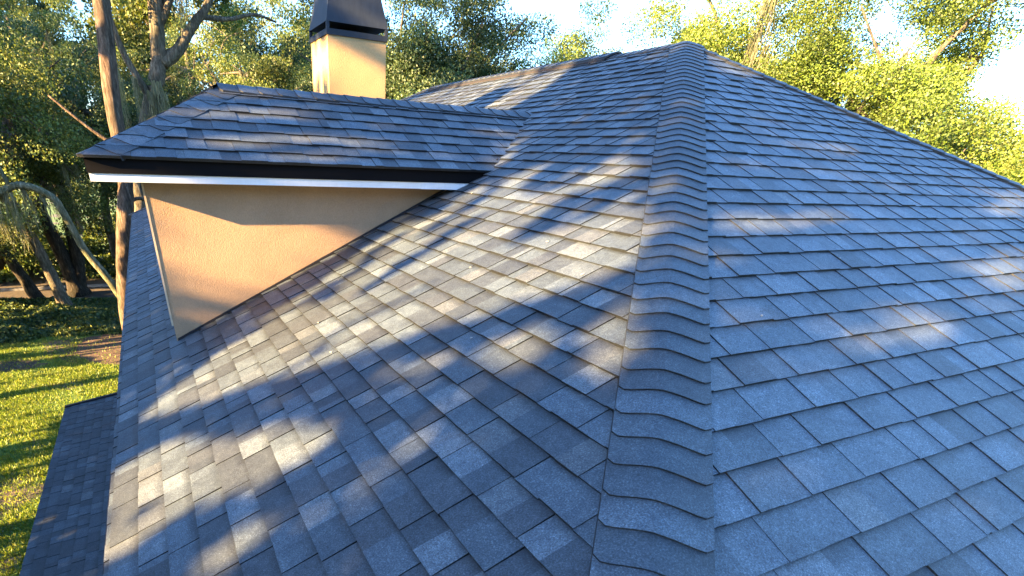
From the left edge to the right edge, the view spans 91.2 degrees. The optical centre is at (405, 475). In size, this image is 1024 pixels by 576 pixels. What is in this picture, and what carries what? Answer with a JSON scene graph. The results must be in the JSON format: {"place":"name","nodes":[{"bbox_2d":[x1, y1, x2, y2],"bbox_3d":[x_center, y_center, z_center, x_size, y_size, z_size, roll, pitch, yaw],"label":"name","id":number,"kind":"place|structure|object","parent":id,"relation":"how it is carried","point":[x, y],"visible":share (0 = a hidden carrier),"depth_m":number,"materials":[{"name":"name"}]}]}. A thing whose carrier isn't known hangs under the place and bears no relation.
{"place":"outdoors","nodes":[
{"label":"outdoors","id":0,"kind":"place"},
{"bbox_2d":[0,360,47,373],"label":"bare dirt ground","id":1,"kind":"structure","parent":0,"point":[31,363],"depth_m":18.05,"materials":[{"name":"brown soil"}]},
{"bbox_2d":[0,257,115,297],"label":"bare dirt ground","id":2,"kind":"structure","parent":0,"point":[38,281],"depth_m":27.58,"materials":[{"name":"brown soil"}]},
{"bbox_2d":[0,6,32,277],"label":"oak tree","id":3,"kind":"object","parent":2,"relation":"on","point":[2,263],"visible":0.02,"depth_m":25.73,"materials":[{"name":"green plant"}]},
{"bbox_2d":[0,95,43,298],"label":"dark oak","id":4,"kind":"object","parent":2,"relation":"on","point":[29,286],"visible":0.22,"depth_m":24.15,"materials":[{"name":"brown plant"}]},
{"bbox_2d":[0,17,102,296],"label":"dark oak","id":5,"kind":"object","parent":2,"relation":"on","point":[71,262],"visible":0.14,"depth_m":23.42,"materials":[{"name":"green plant"}]},
{"bbox_2d":[0,284,108,291],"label":"concrete path","id":6,"kind":"structure","parent":2,"relation":"on","point":[46,287],"depth_m":27.06,"materials":[{"name":"grey concrete"}]},
{"bbox_2d":[0,203,116,282],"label":"undergrowth","id":7,"kind":"object","parent":2,"relation":"on","point":[102,256],"visible":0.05,"depth_m":29.98,"materials":[{"name":"green plant"}]},
{"bbox_2d":[0,10,174,263],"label":"oak tree","id":8,"kind":"object","parent":2,"relation":"on","point":[99,110],"visible":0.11,"depth_m":25.99,"materials":[{"name":"green plant"}]},
{"bbox_2d":[83,76,201,203],"bbox_3d":[-12.258,-15.936,27.383,7.676,9.996,7.768,11,34,13],"label":"oak tree","id":9,"kind":"object","parent":2,"relation":"on","point":[131,113],"visible":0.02,"depth_m":24.86,"materials":[{"name":"green plant"}]},
{"bbox_2d":[88,0,269,106],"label":"oak tree","id":10,"kind":"object","parent":2,"relation":"on","point":[177,69],"visible":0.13,"depth_m":30.45,"materials":[{"name":"green plant"}]},
{"bbox_2d":[168,0,316,91],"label":"oak tree","id":11,"kind":"object","parent":2,"relation":"on","point":[273,71],"visible":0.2,"depth_m":23.72,"materials":[{"name":"green plant"}]},
{"bbox_2d":[282,18,313,90],"bbox_3d":[-5.064,-21.316,33.036,9.635,13.324,10.684,-12,36,-21],"label":"oak tree","id":12,"kind":"object","parent":2,"relation":"on","point":[301,81],"visible":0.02,"depth_m":29.02,"materials":[{"name":"green plant"}]},
{"bbox_2d":[0,170,119,575],"bbox_3d":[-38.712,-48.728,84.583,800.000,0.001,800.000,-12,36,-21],"label":"lawn ground","id":13,"kind":"structure","parent":0,"point":[29,495],"depth_m":14.69,"materials":[{"name":"green plant"}]},
{"bbox_2d":[0,0,90,234],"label":"oak tree","id":14,"kind":"object","parent":13,"relation":"on","point":[41,5],"visible":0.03,"depth_m":36.33,"materials":[{"name":"green plant"}]},
{"bbox_2d":[0,167,117,298],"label":"leaning tree","id":15,"kind":"object","parent":13,"relation":"on","point":[7,188],"visible":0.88,"depth_m":13.91,"materials":[{"name":"green plant"}]},
{"bbox_2d":[0,28,117,305],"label":"oak tree","id":16,"kind":"object","parent":13,"relation":"on","point":[48,157],"visible":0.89,"depth_m":19.55,"materials":[{"name":"green plant"}]},
{"bbox_2d":[0,296,121,342],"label":"ground cover","id":17,"kind":"object","parent":13,"relation":"on","point":[22,320],"visible":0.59,"depth_m":21.85,"materials":[{"name":"green plant"}]},
{"bbox_2d":[0,0,140,200],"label":"oak tree","id":18,"kind":"object","parent":13,"relation":"on","point":[50,37],"visible":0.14,"depth_m":29.08,"materials":[{"name":"green plant"}]},
{"bbox_2d":[58,333,121,364],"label":"leaf litter ground","id":19,"kind":"structure","parent":13,"relation":"on","point":[97,348],"depth_m":19.70,"materials":[{"name":"brown soil"}]},
{"bbox_2d":[85,0,275,211],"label":"live oak","id":20,"kind":"object","parent":19,"relation":"on","point":[153,16],"visible":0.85,"depth_m":17.74,"materials":[{"name":"brown plant"}]},
{"bbox_2d":[48,0,144,327],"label":"pine tree","id":21,"kind":"object","parent":13,"relation":"on","point":[126,198],"visible":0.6,"depth_m":12.01,"materials":[{"name":"brown plant"}]},
{"bbox_2d":[65,0,202,105],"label":"oak tree","id":22,"kind":"object","parent":13,"relation":"on","point":[144,60],"visible":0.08,"depth_m":36.54,"materials":[{"name":"green plant"}]},
{"bbox_2d":[182,0,310,93],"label":"oak tree","id":23,"kind":"object","parent":13,"relation":"on","point":[255,49],"visible":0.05,"depth_m":38.33,"materials":[{"name":"green plant"}]},
{"bbox_2d":[277,0,561,99],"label":"oak tree","id":24,"kind":"object","parent":13,"relation":"on","point":[419,61],"visible":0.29,"depth_m":17.36,"materials":[{"name":"green plant"}]},
{"bbox_2d":[505,0,680,71],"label":"oak tree","id":25,"kind":"object","parent":13,"relation":"on","point":[565,52],"visible":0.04,"depth_m":17.93,"materials":[{"name":"green plant"}]},
{"bbox_2d":[642,0,881,101],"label":"oak tree","id":26,"kind":"object","parent":13,"relation":"on","point":[706,35],"visible":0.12,"depth_m":15.26,"materials":[{"name":"green plant"}]},
{"bbox_2d":[727,0,1023,163],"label":"oak tree","id":27,"kind":"object","parent":13,"relation":"on","point":[893,95],"visible":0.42,"depth_m":14.14,"materials":[{"name":"green plant"}]},
{"bbox_2d":[2,0,1023,152],"label":"sky","id":28,"kind":"structure","parent":0,"point":[1006,78],"materials":[{"name":"white"}]},
{"bbox_2d":[19,0,1023,575],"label":"house","id":29,"kind":"structure","parent":0,"point":[473,372],"depth_m":2.52,"materials":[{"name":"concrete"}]},
{"bbox_2d":[820,88,871,119],"bbox_3d":[14.586,-10.033,19.875,10.143,10.439,8.592,-12,36,-21],"label":"bay tree","id":30,"kind":"object","parent":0,"point":[836,101],"depth_m":16.18,"materials":[{"name":"green plant"}]},
{"bbox_2d":[911,87,1023,184],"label":"bay tree","id":31,"kind":"object","parent":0,"point":[999,160],"visible":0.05,"depth_m":13.98,"materials":[{"name":"green plant"}]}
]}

